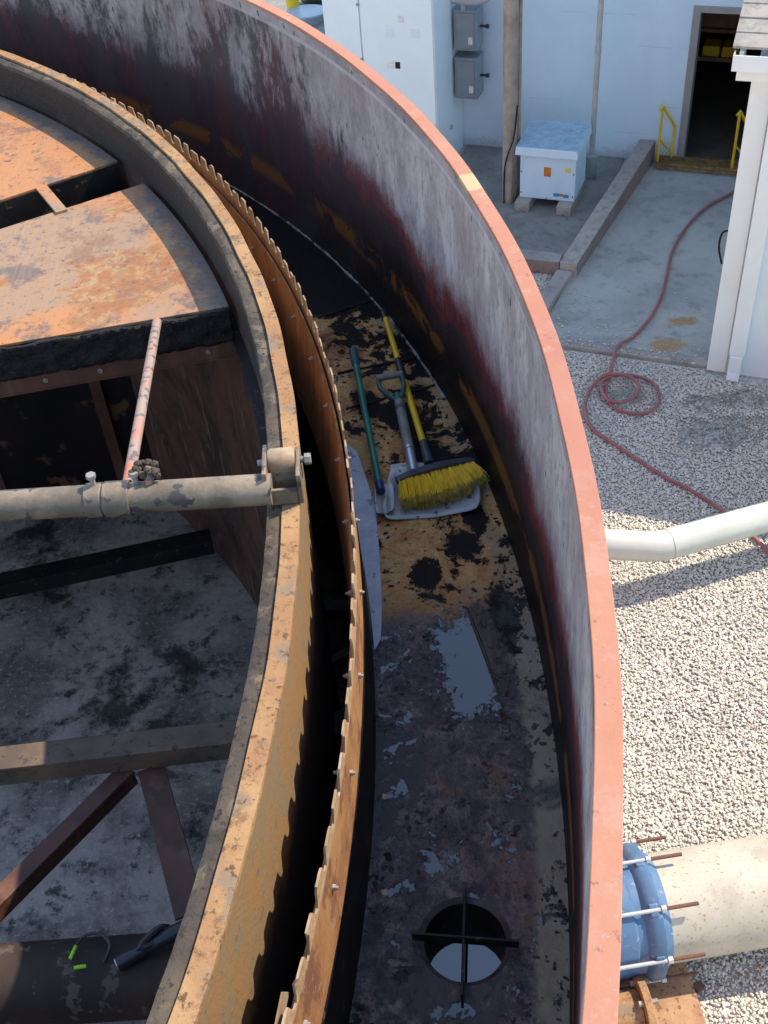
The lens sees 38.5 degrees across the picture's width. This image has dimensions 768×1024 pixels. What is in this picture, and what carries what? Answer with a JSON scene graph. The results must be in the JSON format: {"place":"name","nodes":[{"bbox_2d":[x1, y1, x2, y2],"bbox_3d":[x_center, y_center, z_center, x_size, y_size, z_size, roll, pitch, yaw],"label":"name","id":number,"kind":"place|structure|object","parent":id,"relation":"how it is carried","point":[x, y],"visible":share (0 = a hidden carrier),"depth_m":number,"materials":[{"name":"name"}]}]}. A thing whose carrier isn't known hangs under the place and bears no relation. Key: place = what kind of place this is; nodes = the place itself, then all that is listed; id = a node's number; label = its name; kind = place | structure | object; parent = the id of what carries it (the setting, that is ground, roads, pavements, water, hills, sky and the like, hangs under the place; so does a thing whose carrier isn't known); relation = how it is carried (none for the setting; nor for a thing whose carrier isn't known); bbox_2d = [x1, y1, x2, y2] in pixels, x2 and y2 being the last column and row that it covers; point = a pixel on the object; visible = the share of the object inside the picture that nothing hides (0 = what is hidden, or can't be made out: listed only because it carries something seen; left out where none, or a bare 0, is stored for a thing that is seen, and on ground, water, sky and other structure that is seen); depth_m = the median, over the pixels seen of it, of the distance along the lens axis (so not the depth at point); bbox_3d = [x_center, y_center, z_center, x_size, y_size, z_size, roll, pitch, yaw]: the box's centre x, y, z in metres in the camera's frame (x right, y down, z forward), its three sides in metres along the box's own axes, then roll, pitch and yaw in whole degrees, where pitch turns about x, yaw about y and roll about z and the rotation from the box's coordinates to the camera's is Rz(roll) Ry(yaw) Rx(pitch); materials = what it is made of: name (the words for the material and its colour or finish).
{"place":"outdoors","nodes":[
{"label":"outdoors","id":0,"kind":"place"},
{"bbox_2d":[114,920,181,970],"bbox_3d":[-0.702,1.308,3.348,0.247,0.071,0.068,-21,45,-17],"label":"work lamp","id":1,"kind":"object","parent":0,"point":[151,941],"visible":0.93,"depth_m":3.32,"materials":[{"name":"black plastic"}]},
{"bbox_2d":[262,0,324,33],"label":"pavement","id":2,"kind":"structure","parent":0,"point":[281,5],"depth_m":22.30,"materials":[{"name":"concrete"}]},
{"bbox_2d":[286,0,298,9],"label":"yellow bollard","id":3,"kind":"object","parent":2,"relation":"on","point":[291,3],"depth_m":21.69,"materials":[{"name":"yellow metal"}]},
{"bbox_2d":[286,4,323,25],"bbox_3d":[-1.518,-9.726,21.549,0.840,0.170,0.840,-5,42,0],"label":"pale tub","id":4,"kind":"object","parent":2,"relation":"on","point":[310,14],"visible":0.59,"depth_m":21.41,"materials":[{"name":"plastic"}]},
{"bbox_2d":[301,0,321,4],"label":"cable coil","id":5,"kind":"object","parent":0,"point":[317,2],"visible":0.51,"depth_m":22.00,"materials":[{"name":"plastic"}]},
{"bbox_2d":[460,145,624,256],"bbox_3d":[1.861,-4.310,15.440,2.400,0.130,3.240,11,45,17],"label":"concrete pad","id":6,"kind":"object","parent":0,"point":[540,225],"visible":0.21,"depth_m":15.20,"materials":[{"name":"grey concrete"}]},
{"bbox_2d":[502,0,522,203],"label":"utility pole","id":7,"kind":"object","parent":6,"relation":"on","point":[512,42],"visible":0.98,"depth_m":14.37,"materials":[{"name":"brown wood"}]},
{"bbox_2d":[515,120,591,215],"bbox_3d":[2.315,-4.737,15.098,0.849,0.894,1.000,11,45,17],"label":"transformer box","id":8,"kind":"object","parent":6,"relation":"on","point":[552,160],"visible":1,"depth_m":14.86,"materials":[{"name":"metal"}]},
{"bbox_2d":[585,0,603,179],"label":"conduit","id":9,"kind":"object","parent":6,"relation":"on","point":[591,165],"depth_m":14.97,"materials":[{"name":"grey metal"}]},
{"bbox_2d":[541,269,571,312],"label":"curb","id":10,"kind":"structure","parent":0,"point":[556,285],"depth_m":13.52,"materials":[{"name":"concrete"}]},
{"bbox_2d":[520,139,655,275],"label":"raised curb","id":11,"kind":"structure","parent":0,"point":[614,199],"depth_m":14.45,"materials":[{"name":"concrete"}]},
{"bbox_2d":[462,0,750,160],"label":"block building","id":12,"kind":"structure","parent":0,"point":[650,65],"depth_m":15.59,"materials":[{"name":"paint"}]},
{"bbox_2d":[697,27,761,62],"bbox_3d":[5.300,-7.075,16.708,1.903,1.770,0.703,11,45,17],"label":"storage rack","id":13,"kind":"object","parent":12,"relation":"on","point":[749,52],"visible":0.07,"depth_m":16.57,"materials":[{"name":"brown wood"}]},
{"bbox_2d":[701,13,739,28],"bbox_3d":[5.265,-7.468,16.350,1.300,0.345,0.600,11,45,17],"label":"cardboard box","id":14,"kind":"object","parent":13,"relation":"on","point":[720,20],"visible":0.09,"depth_m":16.25,"materials":[{"name":"brown cardboard"}]},
{"bbox_2d":[702,39,739,57],"bbox_3d":[5.092,-6.993,16.583,0.530,0.155,0.320,11,45,17],"label":"yellow bin","id":15,"kind":"object","parent":13,"relation":"on","point":[712,47],"visible":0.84,"depth_m":16.50,"materials":[{"name":"yellow plastic"}]},
{"bbox_2d":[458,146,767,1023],"bbox_3d":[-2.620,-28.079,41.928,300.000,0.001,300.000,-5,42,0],"label":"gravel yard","id":16,"kind":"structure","parent":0,"point":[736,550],"depth_m":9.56,"materials":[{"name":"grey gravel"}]},
{"bbox_2d":[0,0,622,1023],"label":"steel tank","id":17,"kind":"object","parent":16,"relation":"on","point":[404,804],"visible":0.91,"depth_m":3.80,"materials":[{"name":"metal"}]},
{"bbox_2d":[0,529,213,599],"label":"steel bar","id":18,"kind":"object","parent":17,"relation":"attached to","point":[93,566],"visible":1,"depth_m":6.09,"materials":[{"name":"black metal"}]},
{"bbox_2d":[0,96,234,489],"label":"deck box","id":19,"kind":"object","parent":17,"relation":"on","point":[95,258],"visible":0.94,"depth_m":4.56,"materials":[{"name":"metal"}]},
{"bbox_2d":[0,720,236,1023],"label":"rake truss","id":20,"kind":"object","parent":17,"relation":"attached to","point":[43,982],"visible":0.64,"depth_m":3.81,"materials":[{"name":"brown metal"}]},
{"bbox_2d":[68,932,111,969],"bbox_3d":[-0.896,1.339,3.358,0.130,0.021,0.116,-5,42,0],"label":"loose cable","id":21,"kind":"object","parent":20,"relation":"on","point":[104,936],"visible":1,"depth_m":3.36,"materials":[{"name":"black plastic"}]},
{"bbox_2d":[0,318,310,521],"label":"skimmer arm","id":22,"kind":"object","parent":17,"relation":"attached to","point":[279,480],"visible":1,"depth_m":2.93},
{"bbox_2d":[349,347,394,513],"bbox_3d":[-0.049,-0.351,4.314,0.082,0.078,0.994,-8,42,-2],"label":"green shovel","id":23,"kind":"object","parent":17,"relation":"on","point":[380,489],"visible":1,"depth_m":4.16,"materials":[{"name":"green metal"}]},
{"bbox_2d":[375,370,480,519],"bbox_3d":[0.152,-0.281,4.222,0.361,0.128,0.767,-5,42,0],"label":"scoop shovel","id":24,"kind":"object","parent":17,"relation":"on","point":[470,502],"visible":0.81,"depth_m":4.07,"materials":[{"name":"metal"}]},
{"bbox_2d":[380,308,489,512],"bbox_3d":[0.184,-0.460,4.424,0.350,0.113,1.244,-5,42,0],"label":"push broom","id":25,"kind":"object","parent":17,"relation":"on","point":[431,475],"visible":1,"depth_m":4.05,"materials":[{"name":"plastic"}]},
{"bbox_2d":[322,0,462,152],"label":"metal enclosure","id":26,"kind":"object","parent":16,"relation":"on","point":[406,49],"visible":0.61,"depth_m":15.04,"materials":[{"name":"paint"}]},
{"bbox_2d":[322,0,362,60],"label":"enclosure door","id":27,"kind":"structure","parent":26,"relation":"in","point":[341,17],"depth_m":15.00,"materials":[{"name":"paint"}]},
{"bbox_2d":[359,0,435,126],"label":"enclosure door","id":28,"kind":"structure","parent":26,"relation":"in","point":[401,31],"depth_m":14.93,"materials":[{"name":"paint"}]},
{"bbox_2d":[451,0,489,9],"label":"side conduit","id":29,"kind":"object","parent":26,"relation":"attached to","point":[463,4],"visible":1,"depth_m":14.99,"materials":[{"name":"grey metal"}]},
{"bbox_2d":[453,4,489,50],"bbox_3d":[1.237,-6.763,15.353,0.470,0.550,0.350,11,45,17],"label":"meter box","id":30,"kind":"object","parent":26,"relation":"attached to","point":[468,28],"visible":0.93,"depth_m":15.25,"materials":[{"name":"grey metal"}]},
{"bbox_2d":[454,50,489,98],"bbox_3d":[1.283,-6.273,15.800,0.470,0.580,0.350,11,45,17],"label":"meter box","id":31,"kind":"object","parent":26,"relation":"attached to","point":[470,75],"visible":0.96,"depth_m":15.70,"materials":[{"name":"grey metal"}]},
{"bbox_2d":[605,501,767,561],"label":"light pipe","id":32,"kind":"object","parent":16,"relation":"on","point":[672,543],"visible":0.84,"depth_m":9.56,"materials":[{"name":"plastic"}]},
{"bbox_2d":[707,0,767,381],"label":"white building","id":33,"kind":"structure","parent":16,"relation":"on","point":[739,343],"depth_m":11.00,"materials":[{"name":"paint"}]},
{"bbox_2d":[550,159,736,357],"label":"concrete slab","id":34,"kind":"structure","parent":0,"point":[661,209],"depth_m":13.79,"materials":[{"name":"grey concrete"}]},
{"bbox_2d":[558,337,707,368],"bbox_3d":[2.723,-1.796,12.583,1.920,0.145,0.155,11,45,17],"label":"slab edge","id":35,"kind":"object","parent":34,"relation":"attached to","point":[673,360],"visible":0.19,"depth_m":12.47,"materials":[{"name":"concrete"}]},
{"bbox_2d":[655,104,675,167],"bbox_3d":[3.984,-5.334,15.569,0.327,0.914,0.053,-22,45,-18],"label":"handrail","id":36,"kind":"object","parent":34,"relation":"on","point":[662,109],"visible":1,"depth_m":15.55,"materials":[{"name":"yellow metal"}]},
{"bbox_2d":[655,154,738,174],"bbox_3d":[4.559,-4.939,15.662,1.332,0.088,0.275,11,45,17],"label":"landing grate","id":37,"kind":"object","parent":34,"relation":"on","point":[695,164],"visible":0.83,"depth_m":15.65,"materials":[{"name":"metal"}]},
{"bbox_2d":[730,110,745,168],"bbox_3d":[4.955,-5.146,15.264,0.327,0.914,0.053,-22,45,-18],"label":"handrail","id":38,"kind":"object","parent":37,"relation":"on","point":[739,114],"visible":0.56,"depth_m":15.16,"materials":[{"name":"yellow metal"}]},
{"bbox_2d":[532,271,767,1023],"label":"gravel","id":39,"kind":"structure","parent":0,"point":[757,795],"depth_m":9.55,"materials":[{"name":"beige gravel"}]},
{"bbox_2d":[617,962,706,1023],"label":"support","id":40,"kind":"object","parent":39,"relation":"on","point":[643,999],"visible":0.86,"depth_m":7.00,"materials":[{"name":"metal"}]},
{"bbox_2d":[583,190,767,553],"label":"red hose","id":41,"kind":"object","parent":39,"relation":"on","point":[602,378],"visible":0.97,"depth_m":11.90,"materials":[{"name":"rubber"}]},
{"bbox_2d":[619,834,767,987],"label":"pipe","id":42,"kind":"object","parent":39,"relation":"on","point":[694,902],"visible":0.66,"depth_m":6.91,"materials":[{"name":"beige paint"}]},
{"bbox_2d":[693,980,705,993],"bbox_3d":[2.059,3.102,7.185,0.070,0.030,0.055,-25,46,-21],"label":"rust flake","id":43,"kind":"object","parent":39,"relation":"on","point":[699,986],"visible":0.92,"depth_m":7.17,"materials":[{"name":"brown metal"}]}
]}

